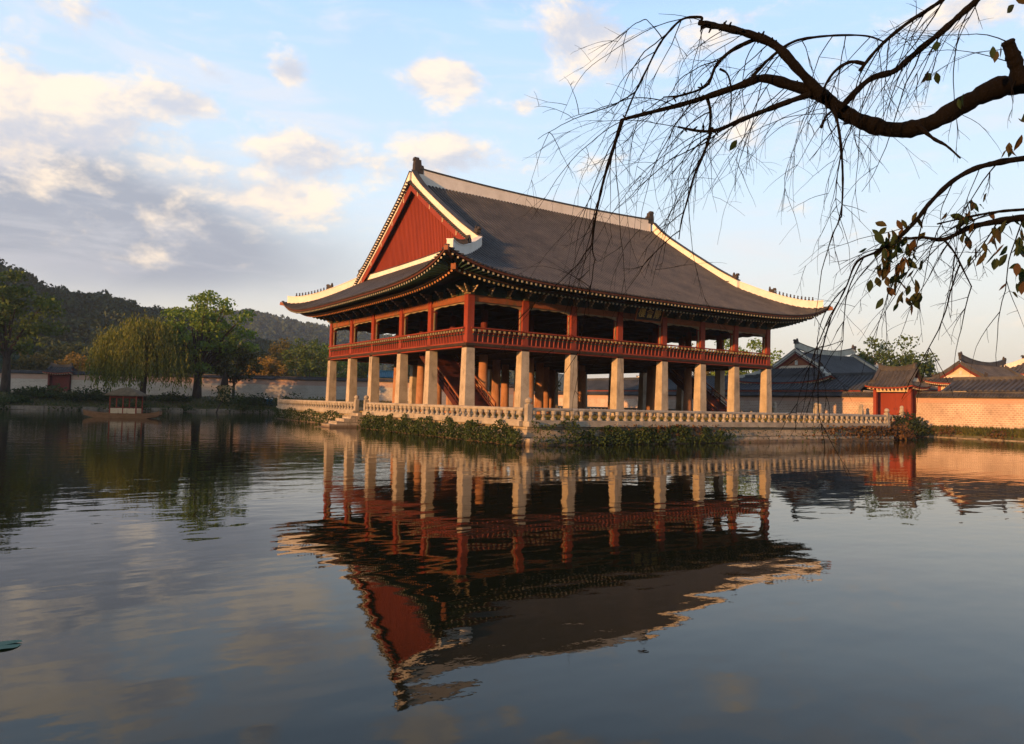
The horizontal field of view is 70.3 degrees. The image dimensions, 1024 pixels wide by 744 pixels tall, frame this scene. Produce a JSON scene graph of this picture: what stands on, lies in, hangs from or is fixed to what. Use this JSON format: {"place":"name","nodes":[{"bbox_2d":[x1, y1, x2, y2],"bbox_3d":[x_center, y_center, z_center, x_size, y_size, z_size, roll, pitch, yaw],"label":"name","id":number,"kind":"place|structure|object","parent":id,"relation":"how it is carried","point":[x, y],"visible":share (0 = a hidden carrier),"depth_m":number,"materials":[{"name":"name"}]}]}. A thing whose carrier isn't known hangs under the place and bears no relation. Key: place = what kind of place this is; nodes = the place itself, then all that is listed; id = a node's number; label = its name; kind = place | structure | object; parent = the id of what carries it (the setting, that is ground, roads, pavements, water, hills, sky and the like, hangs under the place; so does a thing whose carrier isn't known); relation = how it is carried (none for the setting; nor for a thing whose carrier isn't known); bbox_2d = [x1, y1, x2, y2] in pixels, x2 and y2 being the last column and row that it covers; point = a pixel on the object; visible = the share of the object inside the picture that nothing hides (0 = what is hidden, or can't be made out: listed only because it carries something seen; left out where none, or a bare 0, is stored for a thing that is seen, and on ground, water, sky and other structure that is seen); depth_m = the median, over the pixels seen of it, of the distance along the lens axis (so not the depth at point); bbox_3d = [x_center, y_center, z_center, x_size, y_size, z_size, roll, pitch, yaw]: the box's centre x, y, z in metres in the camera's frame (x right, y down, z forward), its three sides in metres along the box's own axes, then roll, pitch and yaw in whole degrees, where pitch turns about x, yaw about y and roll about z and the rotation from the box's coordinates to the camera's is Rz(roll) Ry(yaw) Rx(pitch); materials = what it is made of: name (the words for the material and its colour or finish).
{"place":"outdoors","nodes":[
{"label":"outdoors","id":0,"kind":"place"},
{"bbox_2d":[0,409,1023,743],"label":"water","id":1,"kind":"structure","parent":0,"point":[172,577],"depth_m":9.71,"materials":[{"name":"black liquid"}]},
{"bbox_2d":[0,640,22,648],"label":"lotus leaf","id":2,"kind":"object","parent":1,"relation":"on","point":[3,645],"visible":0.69,"depth_m":7.05,"materials":[{"name":"teal plant"}]},
{"bbox_2d":[83,387,161,418],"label":"pleasure boat","id":3,"kind":"object","parent":1,"relation":"on","point":[123,411],"visible":0.94,"depth_m":71.40,"materials":[{"name":"brown wood"}]},
{"bbox_2d":[276,406,893,445],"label":"stone terrace","id":4,"kind":"structure","parent":1,"relation":"in","point":[349,418],"depth_m":53.24,"materials":[{"name":"grey stone"}]},
{"bbox_2d":[272,407,341,422],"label":"ivy","id":5,"kind":"object","parent":4,"relation":"attached to","point":[278,413],"visible":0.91,"depth_m":74.40,"materials":[{"name":"green plant"}]},
{"bbox_2d":[277,394,358,410],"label":"stone balustrade","id":6,"kind":"object","parent":4,"relation":"on","point":[306,403],"visible":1,"depth_m":72.27,"materials":[{"name":"beige stone"}]},
{"bbox_2d":[356,411,521,444],"bbox_3d":[-6.264,3.766,51.928,1.048,1.547,24.031,3,-3,-34],"label":"ivy","id":7,"kind":"object","parent":4,"relation":"attached to","point":[509,432],"visible":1,"depth_m":49.34,"materials":[{"name":"green plant"}]},
{"bbox_2d":[363,395,523,420],"bbox_3d":[-6.013,2.455,53.051,0.418,1.400,24.220,3,-3,-34],"label":"stone balustrade","id":8,"kind":"object","parent":4,"relation":"on","point":[513,411],"visible":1,"depth_m":50.62,"materials":[{"name":"beige stone"}]},
{"bbox_2d":[280,157,832,418],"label":"pavilion","id":9,"kind":"structure","parent":4,"relation":"on","point":[433,288],"depth_m":65.91,"materials":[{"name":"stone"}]},
{"bbox_2d":[558,406,775,417],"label":"stone balustrade","id":10,"kind":"object","parent":4,"relation":"on","point":[773,409],"visible":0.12,"depth_m":90.37,"materials":[{"name":"beige stone"}]},
{"bbox_2d":[524,397,889,423],"bbox_3d":[17.046,3.054,53.523,39.140,1.400,0.418,3,-3,-34],"label":"stone balustrade","id":11,"kind":"object","parent":4,"relation":"on","point":[530,412],"visible":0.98,"depth_m":50.52,"materials":[{"name":"beige stone"}]},
{"bbox_2d":[531,418,892,444],"bbox_3d":[17.067,4.327,52.729,38.460,1.661,0.785,3,-3,-34],"label":"ivy","id":12,"kind":"object","parent":4,"relation":"attached to","point":[623,435],"visible":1,"depth_m":46.51,"materials":[{"name":"green plant"}]},
{"bbox_2d":[601,424,923,442],"bbox_3d":[20.710,4.651,55.311,40.682,1.336,0.553,3,-3,-34],"label":"creeper","id":13,"kind":"object","parent":4,"relation":"attached to","point":[873,431],"visible":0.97,"depth_m":59.80,"materials":[{"name":"green plant"}]},
{"bbox_2d":[878,419,919,439],"bbox_3d":[34.523,5.218,65.680,4.557,2.036,4.224,1,-2,2],"label":"shrub","id":14,"kind":"object","parent":4,"relation":"on","point":[905,435],"visible":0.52,"depth_m":65.00,"materials":[{"name":"green plant"}]},
{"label":"stone bridge","id":15,"kind":"object","parent":1,"relation":"in","visible":0},
{"bbox_2d":[772,402,859,420],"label":"stone balustrade","id":16,"kind":"object","parent":15,"relation":"on","point":[820,407],"visible":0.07,"depth_m":78.21,"materials":[{"name":"beige stone"}]},
{"bbox_2d":[813,403,903,421],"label":"stone balustrade","id":17,"kind":"object","parent":15,"relation":"on","point":[861,410],"visible":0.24,"depth_m":74.47,"materials":[{"name":"beige stone"}]},
{"bbox_2d":[0,315,1023,440],"bbox_3d":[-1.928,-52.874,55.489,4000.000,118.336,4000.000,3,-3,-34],"label":"ground","id":18,"kind":"structure","parent":0,"point":[561,388],"depth_m":103.09,"materials":[{"name":"soil"}]},
{"bbox_2d":[0,394,33,402],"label":"shrub","id":19,"kind":"object","parent":18,"relation":"on","point":[16,398],"visible":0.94,"depth_m":95.53,"materials":[{"name":"green plant"}]},
{"bbox_2d":[0,385,48,395],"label":"shrub","id":20,"kind":"object","parent":18,"relation":"on","point":[23,392],"visible":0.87,"depth_m":98.07,"materials":[{"name":"green plant"}]},
{"bbox_2d":[0,369,51,391],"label":"wall","id":21,"kind":"structure","parent":18,"relation":"on","point":[25,378],"depth_m":133.26,"materials":[{"name":"brick"}]},
{"bbox_2d":[11,349,54,369],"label":"tree","id":22,"kind":"object","parent":18,"relation":"on","point":[40,363],"visible":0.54,"depth_m":150.75,"materials":[{"name":"green plant"}]},
{"bbox_2d":[0,269,70,391],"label":"tree","id":23,"kind":"object","parent":18,"relation":"on","point":[9,311],"visible":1,"depth_m":102.91,"materials":[{"name":"green plant"}]},
{"bbox_2d":[26,383,70,397],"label":"shrub","id":24,"kind":"object","parent":18,"relation":"on","point":[49,390],"visible":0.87,"depth_m":99.43,"materials":[{"name":"green plant"}]},
{"bbox_2d":[28,336,85,367],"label":"tree","id":25,"kind":"object","parent":18,"relation":"on","point":[51,351],"visible":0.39,"depth_m":171.64,"materials":[{"name":"green plant"}]},
{"bbox_2d":[42,362,76,392],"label":"gate","id":26,"kind":"structure","parent":18,"relation":"on","point":[61,375],"depth_m":132.96,"materials":[{"name":"tile"}]},
{"bbox_2d":[51,376,59,391],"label":"door","id":27,"kind":"structure","parent":26,"relation":"in","point":[55,379],"depth_m":133.13,"materials":[{"name":"red wood"}]},
{"bbox_2d":[60,376,66,391],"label":"door","id":28,"kind":"structure","parent":26,"relation":"in","point":[63,379],"depth_m":133.06,"materials":[{"name":"red wood"}]},
{"bbox_2d":[49,385,103,401],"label":"shrub","id":29,"kind":"object","parent":18,"relation":"on","point":[78,392],"visible":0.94,"depth_m":100.38,"materials":[{"name":"green plant"}]},
{"bbox_2d":[54,351,104,370],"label":"tree","id":30,"kind":"object","parent":18,"relation":"on","point":[71,358],"visible":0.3,"depth_m":149.02,"materials":[{"name":"orange plant"}]},
{"bbox_2d":[80,387,118,399],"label":"shrub","id":31,"kind":"object","parent":18,"relation":"on","point":[100,394],"visible":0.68,"depth_m":102.25,"materials":[{"name":"green plant"}]},
{"bbox_2d":[0,399,268,411],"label":"bank plants","id":32,"kind":"object","parent":18,"relation":"on","point":[242,405],"visible":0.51,"depth_m":102.17,"materials":[{"name":"green plant"}]},
{"bbox_2d":[0,400,275,412],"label":"bank plants","id":33,"kind":"object","parent":18,"relation":"on","point":[252,408],"visible":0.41,"depth_m":102.44,"materials":[{"name":"green plant"}]},
{"bbox_2d":[78,310,203,400],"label":"willow tree","id":34,"kind":"object","parent":18,"relation":"on","point":[141,351],"visible":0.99,"depth_m":103.66,"materials":[{"name":"green plant"}]},
{"bbox_2d":[148,391,193,401],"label":"shrub","id":35,"kind":"object","parent":18,"relation":"on","point":[174,396],"visible":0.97,"depth_m":107.32,"materials":[{"name":"green plant"}]},
{"bbox_2d":[0,259,359,376],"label":"hill forest","id":36,"kind":"object","parent":18,"relation":"on","point":[88,316],"visible":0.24,"depth_m":286.28,"materials":[{"name":"green plant"}]},
{"bbox_2d":[0,391,391,408],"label":"bank grass","id":37,"kind":"structure","parent":18,"relation":"on","point":[147,398],"depth_m":105.12,"materials":[{"name":"green plant"}]},
{"bbox_2d":[160,290,259,398],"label":"tree","id":38,"kind":"object","parent":18,"relation":"on","point":[214,325],"visible":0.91,"depth_m":111.20,"materials":[{"name":"green plant"}]},
{"bbox_2d":[202,385,237,411],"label":"shrub","id":39,"kind":"object","parent":18,"relation":"on","point":[221,392],"visible":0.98,"depth_m":104.64,"materials":[{"name":"green plant"}]},
{"bbox_2d":[218,371,230,401],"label":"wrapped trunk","id":40,"kind":"object","parent":18,"relation":"on","point":[224,382],"visible":0.52,"depth_m":112.61,"materials":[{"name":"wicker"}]},
{"bbox_2d":[209,346,263,397],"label":"tree","id":41,"kind":"object","parent":18,"relation":"on","point":[234,373],"visible":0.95,"depth_m":113.44,"materials":[{"name":"green plant"}]},
{"bbox_2d":[71,371,409,401],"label":"wall","id":42,"kind":"structure","parent":18,"relation":"on","point":[304,386],"depth_m":131.09,"materials":[{"name":"brick"}]},
{"bbox_2d":[223,393,262,404],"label":"shrub","id":43,"kind":"object","parent":18,"relation":"on","point":[242,398],"visible":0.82,"depth_m":112.08,"materials":[{"name":"green plant"}]},
{"bbox_2d":[219,344,267,374],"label":"tree","id":44,"kind":"object","parent":18,"relation":"on","point":[262,351],"visible":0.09,"depth_m":165.05,"materials":[{"name":"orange plant"}]},
{"bbox_2d":[245,392,273,405],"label":"shrub","id":45,"kind":"object","parent":18,"relation":"on","point":[261,399],"visible":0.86,"depth_m":113.36,"materials":[{"name":"green plant"}]},
{"bbox_2d":[244,355,287,375],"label":"tree","id":46,"kind":"object","parent":18,"relation":"on","point":[266,363],"visible":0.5,"depth_m":149.48,"materials":[{"name":"orange plant"}]},
{"bbox_2d":[264,391,303,406],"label":"shrub","id":47,"kind":"object","parent":18,"relation":"on","point":[285,397],"visible":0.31,"depth_m":115.23,"materials":[{"name":"green plant"}]},
{"bbox_2d":[264,337,307,375],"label":"tree","id":48,"kind":"object","parent":18,"relation":"on","point":[277,348],"visible":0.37,"depth_m":169.14,"materials":[{"name":"green plant"}]},
{"bbox_2d":[280,338,340,376],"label":"tree","id":49,"kind":"object","parent":18,"relation":"on","point":[311,363],"visible":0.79,"depth_m":157.15,"materials":[{"name":"green plant"}]},
{"bbox_2d":[300,396,325,405],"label":"shrub","id":50,"kind":"object","parent":18,"relation":"on","point":[316,398],"visible":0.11,"depth_m":118.12,"materials":[{"name":"green plant"}]},
{"bbox_2d":[148,306,514,383],"bbox_3d":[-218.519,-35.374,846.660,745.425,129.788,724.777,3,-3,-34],"label":"distant forest","id":51,"kind":"object","parent":18,"relation":"on","point":[268,326],"visible":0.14,"depth_m":884.28,"materials":[{"name":"green plant"}]},
{"bbox_2d":[304,342,358,376],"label":"tree","id":52,"kind":"object","parent":18,"relation":"on","point":[339,365],"visible":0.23,"depth_m":165.37,"materials":[{"name":"green plant"}]},
{"bbox_2d":[341,361,380,377],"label":"tree","id":53,"kind":"object","parent":18,"relation":"on","point":[363,370],"visible":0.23,"depth_m":176.79,"materials":[{"name":"green plant"}]},
{"bbox_2d":[367,370,393,378],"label":"blue hall","id":54,"kind":"structure","parent":18,"relation":"on","point":[386,374],"depth_m":148.61,"materials":[{"name":"gold wood"}]},
{"bbox_2d":[391,364,409,378],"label":"tree","id":55,"kind":"object","parent":18,"relation":"on","point":[392,366],"visible":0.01,"depth_m":163.70,"materials":[{"name":"green plant"}]},
{"bbox_2d":[442,384,513,406],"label":"wall","id":56,"kind":"structure","parent":18,"relation":"on","point":[511,390],"depth_m":141.11,"materials":[{"name":"brick"}]},
{"bbox_2d":[500,370,511,383],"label":"tree","id":57,"kind":"object","parent":18,"relation":"on","point":[501,376],"visible":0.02,"depth_m":160.94,"materials":[{"name":"green plant"}]},
{"bbox_2d":[0,405,1023,441],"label":"bank stones","id":58,"kind":"object","parent":18,"relation":"on","point":[107,409],"visible":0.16,"depth_m":98.48,"materials":[{"name":"grey stone"}]},
{"bbox_2d":[513,371,561,390],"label":"tree","id":59,"kind":"object","parent":18,"relation":"on","point":[534,381],"visible":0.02,"depth_m":175.74,"materials":[{"name":"green plant"}]},
{"bbox_2d":[534,391,872,420],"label":"brick wall","id":60,"kind":"structure","parent":18,"relation":"on","point":[840,402],"depth_m":93.20,"materials":[{"name":"brick"}]},
{"bbox_2d":[691,343,729,375],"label":"tree","id":61,"kind":"object","parent":18,"relation":"on","point":[707,373],"visible":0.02,"depth_m":152.66,"materials":[{"name":"green plant"}]},
{"bbox_2d":[587,372,881,391],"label":"corridor building","id":62,"kind":"structure","parent":18,"relation":"on","point":[856,381],"depth_m":97.58,"materials":[{"name":"grey tile"}]},
{"bbox_2d":[694,338,784,375],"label":"tree","id":63,"kind":"object","parent":18,"relation":"on","point":[754,343],"visible":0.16,"depth_m":147.67,"materials":[{"name":"green plant"}]},
{"bbox_2d":[497,0,1023,483],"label":"overhanging tree","id":64,"kind":"object","parent":18,"relation":"on","point":[809,86],"visible":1,"depth_m":5.72,"materials":[{"name":"brown plant"}]},
{"bbox_2d":[739,338,877,383],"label":"tiled hall","id":65,"kind":"structure","parent":18,"relation":"on","point":[853,363],"depth_m":102.94,"materials":[{"name":"grey tile"}]},
{"bbox_2d":[850,334,939,378],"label":"tree","id":66,"kind":"object","parent":18,"relation":"on","point":[907,358],"visible":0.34,"depth_m":130.21,"materials":[{"name":"green plant"}]},
{"bbox_2d":[864,362,931,423],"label":"gate","id":67,"kind":"structure","parent":18,"relation":"on","point":[892,382],"depth_m":81.56,"materials":[{"name":"red paint"}]},
{"bbox_2d":[881,392,895,420],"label":"door","id":68,"kind":"structure","parent":67,"relation":"in","point":[888,399],"depth_m":82.47,"materials":[{"name":"red wood"}]},
{"bbox_2d":[896,392,906,416],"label":"door","id":69,"kind":"structure","parent":67,"relation":"in","point":[899,395],"depth_m":81.35,"materials":[{"name":"red wood"}]},
{"bbox_2d":[897,359,939,376],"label":"tree","id":70,"kind":"object","parent":18,"relation":"on","point":[930,369],"visible":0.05,"depth_m":136.69,"materials":[{"name":"green plant"}]},
{"bbox_2d":[931,425,962,435],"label":"shrub","id":71,"kind":"object","parent":18,"relation":"on","point":[946,432],"visible":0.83,"depth_m":74.82,"materials":[{"name":"green plant"}]},
{"bbox_2d":[915,392,1023,429],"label":"brick wall","id":72,"kind":"structure","parent":18,"relation":"on","point":[988,409],"depth_m":75.24,"materials":[{"name":"brick"}]},
{"bbox_2d":[980,429,1017,438],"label":"shrub","id":73,"kind":"object","parent":18,"relation":"on","point":[996,434],"visible":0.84,"depth_m":70.87,"materials":[{"name":"green plant"}]},
{"bbox_2d":[0,0,1023,377],"label":"sky","id":74,"kind":"structure","parent":0,"point":[256,154],"materials":[{"name":"blue"}]},
{"bbox_2d":[456,413,863,422],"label":"terrace grass","id":75,"kind":"structure","parent":0,"point":[594,418],"depth_m":53.14,"materials":[{"name":"green plant"}]},
{"bbox_2d":[874,361,937,391],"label":"tiled hall","id":76,"kind":"structure","parent":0,"point":[933,389],"depth_m":111.53,"materials":[{"name":"red paint"}]},
{"bbox_2d":[891,412,933,435],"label":"shrub","id":77,"kind":"object","parent":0,"point":[919,427],"visible":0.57,"depth_m":75.94,"materials":[{"name":"green plant"}]},
{"bbox_2d":[923,351,1023,391],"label":"tiled hall","id":78,"kind":"structure","parent":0,"point":[963,368],"depth_m":93.47,"materials":[{"name":"grey tile"}]},
{"bbox_2d":[924,424,1023,437],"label":"bank grass","id":79,"kind":"structure","parent":0,"point":[973,431],"depth_m":73.17,"materials":[{"name":"green plant"}]},
{"bbox_2d":[941,376,1023,391],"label":"corridor building","id":80,"kind":"structure","parent":0,"point":[995,384],"depth_m":78.09,"materials":[{"name":"tile"}]},
{"bbox_2d":[1004,355,1023,374],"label":"tiled hall","id":81,"kind":"structure","parent":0,"point":[1017,366],"depth_m":108.31,"materials":[{"name":"beige paint"}]}
]}

